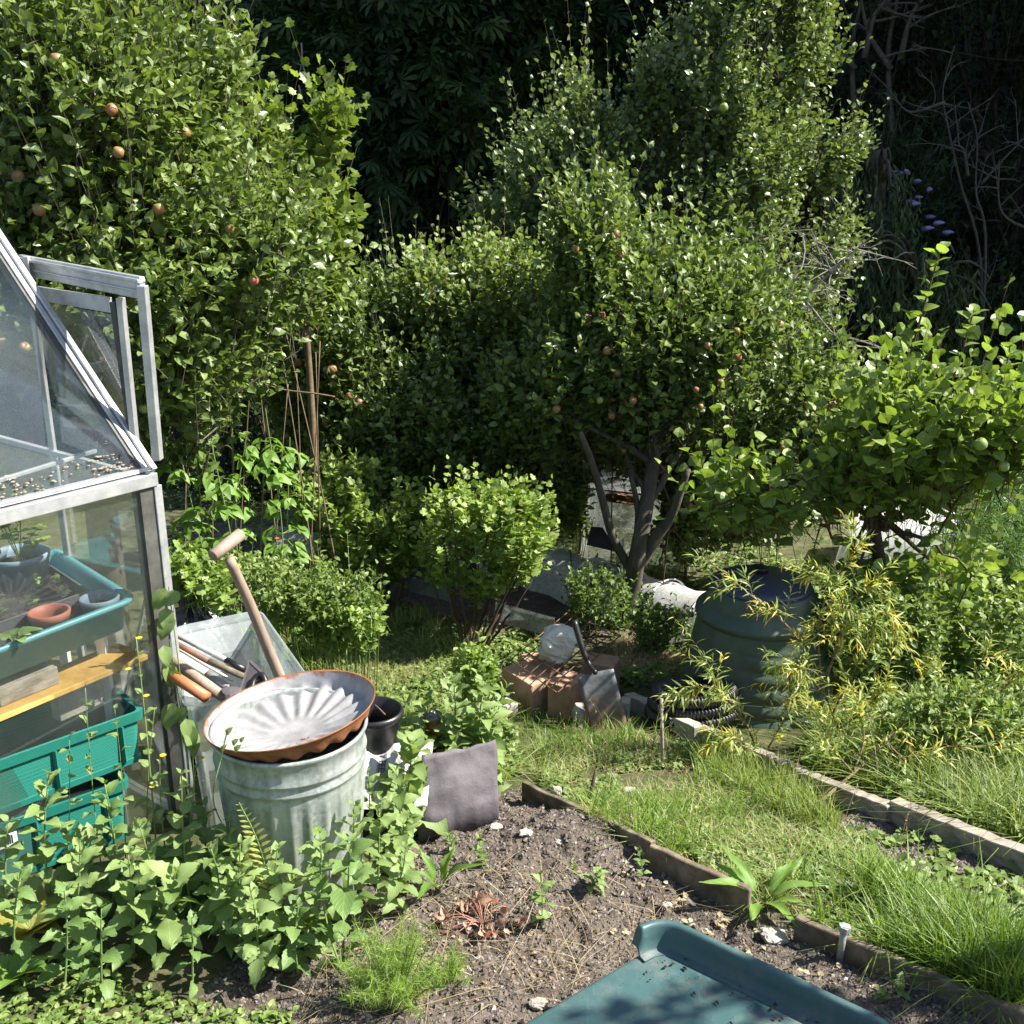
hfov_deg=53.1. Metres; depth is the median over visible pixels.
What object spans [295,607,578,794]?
rough grass
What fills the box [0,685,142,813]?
crate
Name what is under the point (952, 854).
ground weeds
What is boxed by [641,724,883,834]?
path grass
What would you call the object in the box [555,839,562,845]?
stone
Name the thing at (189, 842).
nipplewort
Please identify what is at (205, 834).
leafy weed
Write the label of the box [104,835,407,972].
ground weeds
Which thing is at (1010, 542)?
asparagus fern
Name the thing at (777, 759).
edging timber
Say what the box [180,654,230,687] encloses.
tool handle
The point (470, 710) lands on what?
mint plant
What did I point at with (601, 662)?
clay block
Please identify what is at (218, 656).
tool handle
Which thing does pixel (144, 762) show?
climbing weed
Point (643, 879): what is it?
soil crumbs
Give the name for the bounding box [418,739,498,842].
grey sheet
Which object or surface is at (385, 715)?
bucket
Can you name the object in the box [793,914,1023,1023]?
edging board
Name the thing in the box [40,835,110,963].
leafy weed
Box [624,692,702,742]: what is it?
concrete kerb
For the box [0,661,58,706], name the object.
timber block
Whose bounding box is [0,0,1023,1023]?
ground
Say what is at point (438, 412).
hedge shrub
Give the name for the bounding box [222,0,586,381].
chestnut tree
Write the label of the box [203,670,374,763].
fluted dish
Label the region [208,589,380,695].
rough grass
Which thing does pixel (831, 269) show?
dead shrub
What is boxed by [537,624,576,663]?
glass globe
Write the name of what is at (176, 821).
leafy weed
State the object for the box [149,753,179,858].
nipplewort
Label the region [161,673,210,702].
tool handle
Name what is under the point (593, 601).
mallow clump
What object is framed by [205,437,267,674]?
runner bean
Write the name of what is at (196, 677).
tool handle
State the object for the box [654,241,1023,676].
apple tree
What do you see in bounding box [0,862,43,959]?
leafy weed
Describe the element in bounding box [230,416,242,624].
bean pole
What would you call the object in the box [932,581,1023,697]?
weed clump
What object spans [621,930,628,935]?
stone
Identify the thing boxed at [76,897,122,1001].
leafy weed
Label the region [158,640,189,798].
bindweed
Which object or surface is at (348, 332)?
apple tree
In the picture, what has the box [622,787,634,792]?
stone
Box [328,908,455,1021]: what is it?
fennel
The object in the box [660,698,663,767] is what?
stake
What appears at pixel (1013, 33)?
broadleaf tree
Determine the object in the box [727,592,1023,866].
rough grass
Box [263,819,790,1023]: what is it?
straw
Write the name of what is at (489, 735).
mint plant
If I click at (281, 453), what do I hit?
bean pole
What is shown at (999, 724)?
weed clump
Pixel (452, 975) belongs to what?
fennel
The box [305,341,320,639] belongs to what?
bean pole
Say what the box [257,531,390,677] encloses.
shrub
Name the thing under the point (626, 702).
concrete block
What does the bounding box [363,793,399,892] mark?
leafy weed
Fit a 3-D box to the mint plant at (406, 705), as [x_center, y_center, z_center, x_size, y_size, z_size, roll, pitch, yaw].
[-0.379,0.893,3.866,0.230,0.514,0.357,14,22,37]
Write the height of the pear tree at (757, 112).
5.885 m
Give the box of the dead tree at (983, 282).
[866,41,1023,409]
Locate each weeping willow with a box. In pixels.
[808,124,925,386]
[845,230,998,409]
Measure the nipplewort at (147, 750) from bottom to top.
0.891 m
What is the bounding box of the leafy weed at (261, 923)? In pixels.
[229,881,282,974]
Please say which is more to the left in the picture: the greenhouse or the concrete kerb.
the greenhouse
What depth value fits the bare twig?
11.99 m
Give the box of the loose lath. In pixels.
[838,801,882,822]
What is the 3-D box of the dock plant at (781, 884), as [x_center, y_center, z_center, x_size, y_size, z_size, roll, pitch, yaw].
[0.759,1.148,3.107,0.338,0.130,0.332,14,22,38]
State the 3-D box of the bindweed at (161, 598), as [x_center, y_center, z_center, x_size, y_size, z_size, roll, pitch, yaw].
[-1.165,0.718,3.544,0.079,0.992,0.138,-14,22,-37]
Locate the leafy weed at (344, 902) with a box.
[295,831,378,978]
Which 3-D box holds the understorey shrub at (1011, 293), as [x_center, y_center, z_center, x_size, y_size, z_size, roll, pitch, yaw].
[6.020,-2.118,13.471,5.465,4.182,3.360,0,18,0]
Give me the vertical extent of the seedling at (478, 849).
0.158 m
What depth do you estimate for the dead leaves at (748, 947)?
3.00 m
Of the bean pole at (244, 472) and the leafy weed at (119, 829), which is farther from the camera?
the bean pole at (244, 472)
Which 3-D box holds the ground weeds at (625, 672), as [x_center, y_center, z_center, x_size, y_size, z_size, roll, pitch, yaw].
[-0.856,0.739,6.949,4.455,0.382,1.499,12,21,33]
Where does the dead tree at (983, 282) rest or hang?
on the ground at (177, 984)
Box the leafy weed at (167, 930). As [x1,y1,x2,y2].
[126,857,207,970]
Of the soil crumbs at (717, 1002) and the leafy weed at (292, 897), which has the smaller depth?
the soil crumbs at (717, 1002)
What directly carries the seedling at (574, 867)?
on the ground at (177, 984)
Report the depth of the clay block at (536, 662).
5.88 m
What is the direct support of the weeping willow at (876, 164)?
on the ground at (177, 984)
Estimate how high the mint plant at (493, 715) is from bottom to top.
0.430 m
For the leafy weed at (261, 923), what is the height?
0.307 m
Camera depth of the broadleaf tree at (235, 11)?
15.20 m
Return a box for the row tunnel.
[475,535,705,638]
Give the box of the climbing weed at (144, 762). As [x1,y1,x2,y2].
[134,705,157,845]
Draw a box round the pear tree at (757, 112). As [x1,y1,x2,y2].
[439,0,889,422]
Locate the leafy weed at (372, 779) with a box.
[363,767,382,868]
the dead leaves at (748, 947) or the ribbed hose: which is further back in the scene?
the ribbed hose
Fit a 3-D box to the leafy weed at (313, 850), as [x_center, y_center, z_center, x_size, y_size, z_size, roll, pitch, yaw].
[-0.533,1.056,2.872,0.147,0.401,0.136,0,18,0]
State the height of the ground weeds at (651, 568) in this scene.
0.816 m
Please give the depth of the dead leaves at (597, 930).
2.94 m
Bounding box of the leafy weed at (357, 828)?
[329,799,383,914]
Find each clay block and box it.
[502,660,553,713]
[520,651,563,676]
[548,669,584,718]
[581,651,619,688]
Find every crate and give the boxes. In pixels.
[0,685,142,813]
[0,768,127,882]
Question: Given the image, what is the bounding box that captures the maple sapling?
[229,17,370,590]
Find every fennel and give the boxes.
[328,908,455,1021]
[426,940,474,987]
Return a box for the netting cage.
[578,470,707,577]
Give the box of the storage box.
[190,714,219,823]
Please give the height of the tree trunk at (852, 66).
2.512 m
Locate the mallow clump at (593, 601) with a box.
[558,545,639,642]
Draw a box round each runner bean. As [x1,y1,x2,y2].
[157,461,225,618]
[171,422,228,609]
[194,446,258,647]
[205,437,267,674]
[213,417,261,642]
[251,405,311,677]
[260,437,315,657]
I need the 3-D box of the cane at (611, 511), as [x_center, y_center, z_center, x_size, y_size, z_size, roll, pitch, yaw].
[0.717,0.182,7.391,0.026,1.014,0.010,0,18,0]
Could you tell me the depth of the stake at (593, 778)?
3.95 m
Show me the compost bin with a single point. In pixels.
(723, 626)
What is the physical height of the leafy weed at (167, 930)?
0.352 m
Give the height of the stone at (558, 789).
0.049 m
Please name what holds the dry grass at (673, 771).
on the ground at (177, 984)
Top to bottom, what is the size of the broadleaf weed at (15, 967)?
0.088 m
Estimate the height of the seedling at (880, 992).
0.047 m
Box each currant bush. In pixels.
[283,434,432,615]
[409,455,560,650]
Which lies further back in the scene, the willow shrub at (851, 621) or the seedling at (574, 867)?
the willow shrub at (851, 621)
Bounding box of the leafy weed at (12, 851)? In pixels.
[0,814,24,914]
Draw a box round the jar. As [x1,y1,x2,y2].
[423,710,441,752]
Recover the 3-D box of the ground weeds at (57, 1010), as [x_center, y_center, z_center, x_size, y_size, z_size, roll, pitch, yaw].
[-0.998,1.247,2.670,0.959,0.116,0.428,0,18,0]
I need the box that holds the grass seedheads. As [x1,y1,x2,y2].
[501,664,911,836]
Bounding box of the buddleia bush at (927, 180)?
[815,52,978,360]
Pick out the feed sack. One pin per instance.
(377, 763)
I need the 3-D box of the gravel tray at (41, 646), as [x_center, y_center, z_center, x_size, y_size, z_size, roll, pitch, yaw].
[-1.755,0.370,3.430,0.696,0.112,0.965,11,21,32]
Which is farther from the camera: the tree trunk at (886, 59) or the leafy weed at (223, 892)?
the tree trunk at (886, 59)
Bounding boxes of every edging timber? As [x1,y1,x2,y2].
[700,724,805,783]
[795,768,891,822]
[889,797,1023,876]
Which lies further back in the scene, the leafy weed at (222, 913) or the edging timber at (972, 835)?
the edging timber at (972, 835)
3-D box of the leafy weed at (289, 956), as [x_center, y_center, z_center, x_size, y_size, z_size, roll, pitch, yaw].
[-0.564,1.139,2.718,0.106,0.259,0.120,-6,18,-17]
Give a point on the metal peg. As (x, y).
(844, 932)
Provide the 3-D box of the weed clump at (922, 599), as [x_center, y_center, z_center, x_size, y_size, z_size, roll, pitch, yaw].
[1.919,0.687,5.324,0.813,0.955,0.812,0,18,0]
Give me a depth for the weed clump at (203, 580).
4.25 m
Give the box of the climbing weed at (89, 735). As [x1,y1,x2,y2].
[79,683,106,896]
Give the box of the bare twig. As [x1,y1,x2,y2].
[293,43,315,110]
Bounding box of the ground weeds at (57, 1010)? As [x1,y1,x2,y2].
[0,942,299,1023]
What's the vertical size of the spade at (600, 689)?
0.577 m
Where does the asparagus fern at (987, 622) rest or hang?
on the ground at (177, 984)
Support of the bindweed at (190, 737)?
on the ground at (177, 984)
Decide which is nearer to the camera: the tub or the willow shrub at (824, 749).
the tub
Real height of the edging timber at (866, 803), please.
0.262 m
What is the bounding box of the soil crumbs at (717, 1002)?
[622,958,818,1023]
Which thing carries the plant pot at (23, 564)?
on the gravel tray at (41, 646)
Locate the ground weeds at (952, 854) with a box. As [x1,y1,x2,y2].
[845,823,1023,948]
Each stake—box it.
[587,770,596,801]
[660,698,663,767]
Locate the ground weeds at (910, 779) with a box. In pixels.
[793,618,1023,843]
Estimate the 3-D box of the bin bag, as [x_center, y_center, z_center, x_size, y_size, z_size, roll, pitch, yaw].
[-1.354,0.715,4.419,0.477,0.866,0.473,0,18,0]
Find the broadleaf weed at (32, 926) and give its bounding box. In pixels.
[0,884,81,940]
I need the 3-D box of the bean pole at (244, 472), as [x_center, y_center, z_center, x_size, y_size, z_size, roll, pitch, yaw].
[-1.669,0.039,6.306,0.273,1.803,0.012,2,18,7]
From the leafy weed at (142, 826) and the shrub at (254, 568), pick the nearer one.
the leafy weed at (142, 826)
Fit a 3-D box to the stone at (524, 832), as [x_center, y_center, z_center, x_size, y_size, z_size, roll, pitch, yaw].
[0.043,1.067,3.401,0.053,0.022,0.034,0,18,0]
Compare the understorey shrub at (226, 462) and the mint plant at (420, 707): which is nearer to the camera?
the mint plant at (420, 707)
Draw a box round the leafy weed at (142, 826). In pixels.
[117,816,191,945]
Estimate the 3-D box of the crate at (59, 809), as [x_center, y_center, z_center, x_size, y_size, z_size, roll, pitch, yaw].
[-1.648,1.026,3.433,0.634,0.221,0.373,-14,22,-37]
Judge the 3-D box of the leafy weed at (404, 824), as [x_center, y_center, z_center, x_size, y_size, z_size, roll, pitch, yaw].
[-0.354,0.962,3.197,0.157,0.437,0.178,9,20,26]
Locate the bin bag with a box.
[142,589,249,774]
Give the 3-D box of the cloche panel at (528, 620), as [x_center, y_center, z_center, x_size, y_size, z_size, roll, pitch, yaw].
[0.072,0.654,6.199,0.050,0.178,0.579,-15,23,-39]
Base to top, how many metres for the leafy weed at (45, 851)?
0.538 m
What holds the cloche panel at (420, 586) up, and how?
on the ground at (177, 984)
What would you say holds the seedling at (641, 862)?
on the ground at (177, 984)
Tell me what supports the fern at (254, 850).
on the ground at (177, 984)
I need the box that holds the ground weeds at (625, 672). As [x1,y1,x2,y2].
[222,559,687,687]
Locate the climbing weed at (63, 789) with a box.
[54,731,81,849]
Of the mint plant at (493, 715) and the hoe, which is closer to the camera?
the hoe
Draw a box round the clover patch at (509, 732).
[472,715,519,747]
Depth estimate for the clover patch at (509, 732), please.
4.56 m
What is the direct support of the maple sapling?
on the ground at (177, 984)
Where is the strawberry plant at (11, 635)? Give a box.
[0,626,43,648]
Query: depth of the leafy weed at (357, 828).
2.96 m
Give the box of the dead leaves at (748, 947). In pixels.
[630,862,878,997]
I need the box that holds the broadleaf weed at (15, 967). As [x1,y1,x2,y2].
[0,952,55,988]
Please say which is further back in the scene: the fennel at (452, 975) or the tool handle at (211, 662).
the tool handle at (211, 662)
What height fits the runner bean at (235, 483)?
1.606 m
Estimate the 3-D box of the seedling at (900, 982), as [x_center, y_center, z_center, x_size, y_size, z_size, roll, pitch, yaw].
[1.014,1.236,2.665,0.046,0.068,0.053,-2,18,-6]
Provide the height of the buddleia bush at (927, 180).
5.521 m
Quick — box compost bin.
[680,563,834,729]
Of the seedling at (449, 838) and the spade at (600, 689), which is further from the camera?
the spade at (600, 689)
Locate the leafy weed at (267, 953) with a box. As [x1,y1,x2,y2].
[235,841,308,988]
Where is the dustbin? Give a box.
[209,687,367,917]
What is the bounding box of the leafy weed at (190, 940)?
[170,909,213,1000]
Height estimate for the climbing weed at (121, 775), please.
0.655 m
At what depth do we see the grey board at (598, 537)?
7.84 m
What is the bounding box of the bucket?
[364,696,403,823]
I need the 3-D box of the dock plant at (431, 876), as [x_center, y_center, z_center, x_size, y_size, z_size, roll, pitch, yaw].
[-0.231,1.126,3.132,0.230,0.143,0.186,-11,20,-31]
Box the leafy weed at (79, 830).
[51,822,112,917]
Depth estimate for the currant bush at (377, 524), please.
6.74 m
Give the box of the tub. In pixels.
[525,919,889,1023]
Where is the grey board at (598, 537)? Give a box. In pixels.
[587,526,613,550]
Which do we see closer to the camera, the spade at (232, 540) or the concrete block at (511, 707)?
the spade at (232, 540)
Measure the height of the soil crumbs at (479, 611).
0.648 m
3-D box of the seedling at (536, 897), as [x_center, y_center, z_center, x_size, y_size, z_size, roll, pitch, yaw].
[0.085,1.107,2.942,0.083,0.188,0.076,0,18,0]
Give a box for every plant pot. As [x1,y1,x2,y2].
[0,491,50,592]
[26,603,70,632]
[78,590,119,613]
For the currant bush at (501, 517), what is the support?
on the ground at (177, 984)
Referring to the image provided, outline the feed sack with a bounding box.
[364,742,432,809]
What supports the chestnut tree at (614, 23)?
on the ground at (177, 984)
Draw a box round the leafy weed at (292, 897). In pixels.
[288,840,312,906]
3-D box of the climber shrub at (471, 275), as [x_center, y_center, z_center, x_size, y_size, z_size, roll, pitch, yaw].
[-0.257,-1.028,8.303,1.730,3.099,2.192,0,18,0]
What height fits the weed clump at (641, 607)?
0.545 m
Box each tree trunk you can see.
[830,0,931,134]
[855,0,972,137]
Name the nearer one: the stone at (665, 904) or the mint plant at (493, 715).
the stone at (665, 904)
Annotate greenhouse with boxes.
[0,229,196,822]
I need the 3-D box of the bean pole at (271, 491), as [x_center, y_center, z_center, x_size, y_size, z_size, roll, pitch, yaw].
[-1.453,-0.007,6.227,0.130,1.918,0.012,16,24,42]
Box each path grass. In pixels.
[508,705,1023,1023]
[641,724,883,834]
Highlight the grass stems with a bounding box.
[510,666,910,863]
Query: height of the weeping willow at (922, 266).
3.167 m
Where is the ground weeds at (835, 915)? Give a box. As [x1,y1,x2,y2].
[528,729,988,990]
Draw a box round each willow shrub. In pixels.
[652,617,824,763]
[680,508,923,810]
[784,655,1023,829]
[910,622,1023,723]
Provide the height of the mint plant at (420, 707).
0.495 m
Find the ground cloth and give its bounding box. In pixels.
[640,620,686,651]
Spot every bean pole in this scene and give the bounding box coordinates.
[185,456,186,547]
[212,447,213,537]
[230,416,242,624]
[238,400,248,550]
[256,380,334,397]
[258,375,287,641]
[258,405,266,649]
[275,384,287,545]
[280,348,318,606]
[286,338,340,587]
[296,373,311,610]
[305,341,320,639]
[315,352,321,587]
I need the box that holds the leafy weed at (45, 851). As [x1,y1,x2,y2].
[12,768,106,916]
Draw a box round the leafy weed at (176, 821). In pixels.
[162,767,212,927]
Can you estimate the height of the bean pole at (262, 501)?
1.621 m
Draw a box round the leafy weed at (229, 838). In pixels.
[197,811,254,934]
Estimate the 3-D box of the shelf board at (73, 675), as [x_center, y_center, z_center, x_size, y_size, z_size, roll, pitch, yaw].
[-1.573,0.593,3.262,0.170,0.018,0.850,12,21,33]
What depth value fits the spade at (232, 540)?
3.45 m
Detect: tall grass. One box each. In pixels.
[381,591,514,660]
[774,765,1023,1023]
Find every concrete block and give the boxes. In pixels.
[491,696,517,716]
[571,702,588,726]
[621,696,630,719]
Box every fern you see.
[236,802,310,902]
[922,488,1023,605]
[940,598,1015,670]
[941,483,1023,548]
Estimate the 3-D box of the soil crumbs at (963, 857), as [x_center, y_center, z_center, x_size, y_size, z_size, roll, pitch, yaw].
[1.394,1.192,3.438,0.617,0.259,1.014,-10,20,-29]
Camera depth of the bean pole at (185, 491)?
6.35 m
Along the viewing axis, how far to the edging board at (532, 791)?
3.62 m
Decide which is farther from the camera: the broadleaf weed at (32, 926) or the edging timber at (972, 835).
the edging timber at (972, 835)
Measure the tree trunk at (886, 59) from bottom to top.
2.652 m
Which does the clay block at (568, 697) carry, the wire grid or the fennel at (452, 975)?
the wire grid
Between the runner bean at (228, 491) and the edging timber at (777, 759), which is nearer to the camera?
the edging timber at (777, 759)
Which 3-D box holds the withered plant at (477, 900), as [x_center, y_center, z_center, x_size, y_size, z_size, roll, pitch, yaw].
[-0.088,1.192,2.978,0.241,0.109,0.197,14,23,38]
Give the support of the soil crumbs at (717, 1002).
on the tub
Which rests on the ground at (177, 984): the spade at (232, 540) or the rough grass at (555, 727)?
the rough grass at (555, 727)
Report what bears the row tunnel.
on the ground at (177, 984)
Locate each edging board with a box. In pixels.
[522,781,654,863]
[648,843,751,913]
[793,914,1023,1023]
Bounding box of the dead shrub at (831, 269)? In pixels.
[711,212,916,542]
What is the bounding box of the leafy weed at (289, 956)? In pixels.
[277,897,319,976]
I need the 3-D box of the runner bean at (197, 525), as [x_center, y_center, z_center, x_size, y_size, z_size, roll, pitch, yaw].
[-1.716,0.386,5.574,0.332,1.368,0.287,0,18,0]
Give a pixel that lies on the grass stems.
(750, 786)
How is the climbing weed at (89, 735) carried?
on the ground at (177, 984)
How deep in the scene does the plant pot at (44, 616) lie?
3.31 m
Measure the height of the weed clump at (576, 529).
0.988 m
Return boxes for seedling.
[441,829,459,850]
[470,829,493,871]
[527,870,554,925]
[569,860,579,874]
[579,866,608,895]
[633,846,651,876]
[874,986,891,1003]
[889,971,910,1000]
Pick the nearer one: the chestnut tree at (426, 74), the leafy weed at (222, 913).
the leafy weed at (222, 913)
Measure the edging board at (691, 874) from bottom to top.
0.188 m
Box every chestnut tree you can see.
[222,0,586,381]
[546,0,701,177]
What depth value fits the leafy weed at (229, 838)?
2.87 m
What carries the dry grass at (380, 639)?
on the ground at (177, 984)
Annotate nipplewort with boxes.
[126,636,164,885]
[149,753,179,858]
[180,756,211,868]
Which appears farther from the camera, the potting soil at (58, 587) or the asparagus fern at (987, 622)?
the asparagus fern at (987, 622)
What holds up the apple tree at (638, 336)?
on the ground at (177, 984)
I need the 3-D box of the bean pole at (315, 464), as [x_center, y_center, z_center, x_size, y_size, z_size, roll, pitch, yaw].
[-1.219,-0.147,6.448,0.349,2.092,0.016,5,18,17]
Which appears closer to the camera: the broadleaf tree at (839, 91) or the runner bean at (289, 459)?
the runner bean at (289, 459)
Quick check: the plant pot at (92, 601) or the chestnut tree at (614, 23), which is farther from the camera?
the chestnut tree at (614, 23)
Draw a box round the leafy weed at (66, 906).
[35,880,91,986]
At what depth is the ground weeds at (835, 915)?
3.50 m
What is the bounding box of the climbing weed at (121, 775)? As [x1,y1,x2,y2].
[107,704,134,881]
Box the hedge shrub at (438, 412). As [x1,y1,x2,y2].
[297,280,605,575]
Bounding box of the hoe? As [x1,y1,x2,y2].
[221,660,267,696]
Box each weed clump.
[167,537,241,621]
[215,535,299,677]
[313,586,393,689]
[446,631,501,719]
[544,479,594,556]
[624,582,696,654]
[815,556,957,710]
[873,660,1023,772]
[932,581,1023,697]
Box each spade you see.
[208,529,284,677]
[571,619,626,728]
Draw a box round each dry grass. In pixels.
[314,628,432,694]
[515,725,917,969]
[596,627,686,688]
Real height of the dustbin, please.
0.600 m
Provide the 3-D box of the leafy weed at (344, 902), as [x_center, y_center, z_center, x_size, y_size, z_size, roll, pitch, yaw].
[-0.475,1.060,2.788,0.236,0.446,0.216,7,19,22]
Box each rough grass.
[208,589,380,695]
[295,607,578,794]
[503,705,638,764]
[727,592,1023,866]
[897,489,1023,615]
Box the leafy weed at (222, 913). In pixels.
[191,837,247,956]
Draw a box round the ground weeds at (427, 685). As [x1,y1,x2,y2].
[323,610,532,781]
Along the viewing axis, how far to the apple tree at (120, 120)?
4.39 m
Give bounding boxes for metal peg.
[836,922,851,962]
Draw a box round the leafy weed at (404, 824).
[377,763,423,877]
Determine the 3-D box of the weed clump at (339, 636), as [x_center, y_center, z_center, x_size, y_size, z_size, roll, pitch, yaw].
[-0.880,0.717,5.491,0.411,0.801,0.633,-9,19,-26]
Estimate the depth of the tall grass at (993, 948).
2.77 m
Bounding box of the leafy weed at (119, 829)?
[89,777,140,916]
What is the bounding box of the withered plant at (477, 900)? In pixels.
[433,890,526,944]
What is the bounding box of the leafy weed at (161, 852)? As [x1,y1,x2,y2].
[155,833,207,919]
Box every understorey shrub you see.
[158,198,892,503]
[347,107,558,296]
[779,202,1023,461]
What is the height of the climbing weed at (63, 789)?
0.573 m
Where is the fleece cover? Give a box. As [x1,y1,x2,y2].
[835,506,955,567]
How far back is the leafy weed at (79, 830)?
2.99 m
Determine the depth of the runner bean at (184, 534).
6.15 m
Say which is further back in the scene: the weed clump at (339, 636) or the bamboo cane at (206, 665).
the weed clump at (339, 636)
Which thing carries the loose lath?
on the ground at (177, 984)
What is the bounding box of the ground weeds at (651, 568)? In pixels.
[165,474,1020,604]
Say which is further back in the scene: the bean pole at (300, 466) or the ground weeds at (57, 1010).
the bean pole at (300, 466)
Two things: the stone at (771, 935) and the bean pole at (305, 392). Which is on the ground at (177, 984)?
the stone at (771, 935)
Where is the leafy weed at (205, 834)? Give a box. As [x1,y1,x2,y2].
[178,796,229,900]
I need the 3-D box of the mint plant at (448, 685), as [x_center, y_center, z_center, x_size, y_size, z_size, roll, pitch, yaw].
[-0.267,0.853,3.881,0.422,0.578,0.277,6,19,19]
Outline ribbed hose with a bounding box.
[644,669,741,729]
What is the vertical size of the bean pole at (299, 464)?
2.235 m
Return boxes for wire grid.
[510,612,620,693]
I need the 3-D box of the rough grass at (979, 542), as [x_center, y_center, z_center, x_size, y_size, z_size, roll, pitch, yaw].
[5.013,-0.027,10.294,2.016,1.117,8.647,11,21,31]
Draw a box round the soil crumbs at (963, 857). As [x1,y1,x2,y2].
[835,810,1023,931]
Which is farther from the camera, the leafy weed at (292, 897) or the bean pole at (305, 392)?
the bean pole at (305, 392)
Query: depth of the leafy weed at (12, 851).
2.92 m
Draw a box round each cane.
[179,649,233,681]
[610,469,612,564]
[619,538,623,589]
[662,530,668,584]
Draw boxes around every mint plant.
[374,728,447,836]
[395,686,434,734]
[399,671,480,748]
[403,687,449,752]
[433,712,495,748]
[436,707,512,794]
[457,672,520,777]
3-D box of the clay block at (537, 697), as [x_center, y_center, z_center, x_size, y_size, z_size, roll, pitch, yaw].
[0.088,0.950,5.481,0.165,0.208,0.267,-13,22,-36]
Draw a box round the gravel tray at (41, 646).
[0,549,132,678]
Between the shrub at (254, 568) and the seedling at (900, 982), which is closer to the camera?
the seedling at (900, 982)
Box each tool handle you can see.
[138,615,245,672]
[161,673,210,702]
[170,656,225,701]
[178,641,244,678]
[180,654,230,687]
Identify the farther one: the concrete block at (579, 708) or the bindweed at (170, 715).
the concrete block at (579, 708)
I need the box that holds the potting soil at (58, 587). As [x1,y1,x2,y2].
[0,565,88,645]
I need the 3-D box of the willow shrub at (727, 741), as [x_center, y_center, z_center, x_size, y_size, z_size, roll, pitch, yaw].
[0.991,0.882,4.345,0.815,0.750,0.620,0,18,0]
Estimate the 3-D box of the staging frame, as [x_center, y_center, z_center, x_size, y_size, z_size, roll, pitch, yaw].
[-1.725,0.833,3.543,0.412,0.831,0.863,11,21,32]
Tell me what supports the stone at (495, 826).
on the ground at (177, 984)
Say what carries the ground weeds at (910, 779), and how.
on the ground at (177, 984)
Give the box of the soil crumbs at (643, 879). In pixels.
[173,786,989,1023]
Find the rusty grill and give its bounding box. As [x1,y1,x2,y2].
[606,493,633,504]
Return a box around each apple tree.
[0,0,378,671]
[253,235,491,570]
[460,111,875,631]
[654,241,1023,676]
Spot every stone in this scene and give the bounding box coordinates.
[488,822,502,830]
[517,828,532,836]
[528,997,547,1010]
[551,786,561,795]
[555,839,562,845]
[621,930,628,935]
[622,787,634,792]
[662,902,672,907]
[760,926,786,944]
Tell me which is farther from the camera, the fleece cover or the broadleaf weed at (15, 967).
the fleece cover
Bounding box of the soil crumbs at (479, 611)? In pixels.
[171,503,624,649]
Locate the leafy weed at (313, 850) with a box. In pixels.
[293,825,350,933]
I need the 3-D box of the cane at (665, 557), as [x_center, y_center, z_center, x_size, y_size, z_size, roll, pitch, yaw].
[1.015,0.434,6.848,0.048,0.764,0.010,0,18,0]
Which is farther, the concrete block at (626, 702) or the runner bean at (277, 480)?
the runner bean at (277, 480)
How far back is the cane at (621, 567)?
6.82 m
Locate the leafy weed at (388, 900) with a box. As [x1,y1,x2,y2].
[366,840,423,914]
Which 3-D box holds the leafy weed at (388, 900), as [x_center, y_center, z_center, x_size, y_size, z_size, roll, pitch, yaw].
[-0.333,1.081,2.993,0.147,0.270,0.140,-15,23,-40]
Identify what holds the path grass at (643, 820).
on the ground at (177, 984)
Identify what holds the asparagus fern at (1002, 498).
on the ground at (177, 984)
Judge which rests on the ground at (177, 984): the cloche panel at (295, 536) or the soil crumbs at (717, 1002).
the cloche panel at (295, 536)
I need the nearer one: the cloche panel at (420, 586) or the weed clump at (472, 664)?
the weed clump at (472, 664)
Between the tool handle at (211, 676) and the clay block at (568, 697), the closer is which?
the tool handle at (211, 676)
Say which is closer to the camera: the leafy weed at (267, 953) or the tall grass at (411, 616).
the leafy weed at (267, 953)
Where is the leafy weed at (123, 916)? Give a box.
[102,845,157,972]
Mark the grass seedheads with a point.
(750, 785)
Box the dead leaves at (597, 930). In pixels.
[271,857,684,1013]
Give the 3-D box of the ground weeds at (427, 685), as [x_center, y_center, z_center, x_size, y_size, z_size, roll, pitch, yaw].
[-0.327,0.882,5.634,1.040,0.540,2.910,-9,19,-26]
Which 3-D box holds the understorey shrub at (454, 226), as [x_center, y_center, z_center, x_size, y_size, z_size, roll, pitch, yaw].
[-1.083,-3.200,14.806,4.468,5.074,3.747,0,18,0]
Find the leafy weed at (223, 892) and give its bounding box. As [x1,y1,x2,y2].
[208,834,259,957]
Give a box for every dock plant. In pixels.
[410,845,482,899]
[700,847,828,927]
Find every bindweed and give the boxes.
[152,586,187,759]
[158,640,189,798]
[161,686,191,821]
[180,709,199,820]
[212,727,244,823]
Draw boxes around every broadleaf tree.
[39,0,295,416]
[656,0,979,363]
[839,0,1023,362]
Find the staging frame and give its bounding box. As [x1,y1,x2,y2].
[59,636,130,824]
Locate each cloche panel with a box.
[268,525,317,557]
[410,577,450,600]
[493,602,554,633]
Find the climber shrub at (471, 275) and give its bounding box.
[368,187,558,552]
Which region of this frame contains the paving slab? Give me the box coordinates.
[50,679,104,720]
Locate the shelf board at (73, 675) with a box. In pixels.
[0,643,147,721]
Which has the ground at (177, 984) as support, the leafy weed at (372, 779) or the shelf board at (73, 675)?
the leafy weed at (372, 779)
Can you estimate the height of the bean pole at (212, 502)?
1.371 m

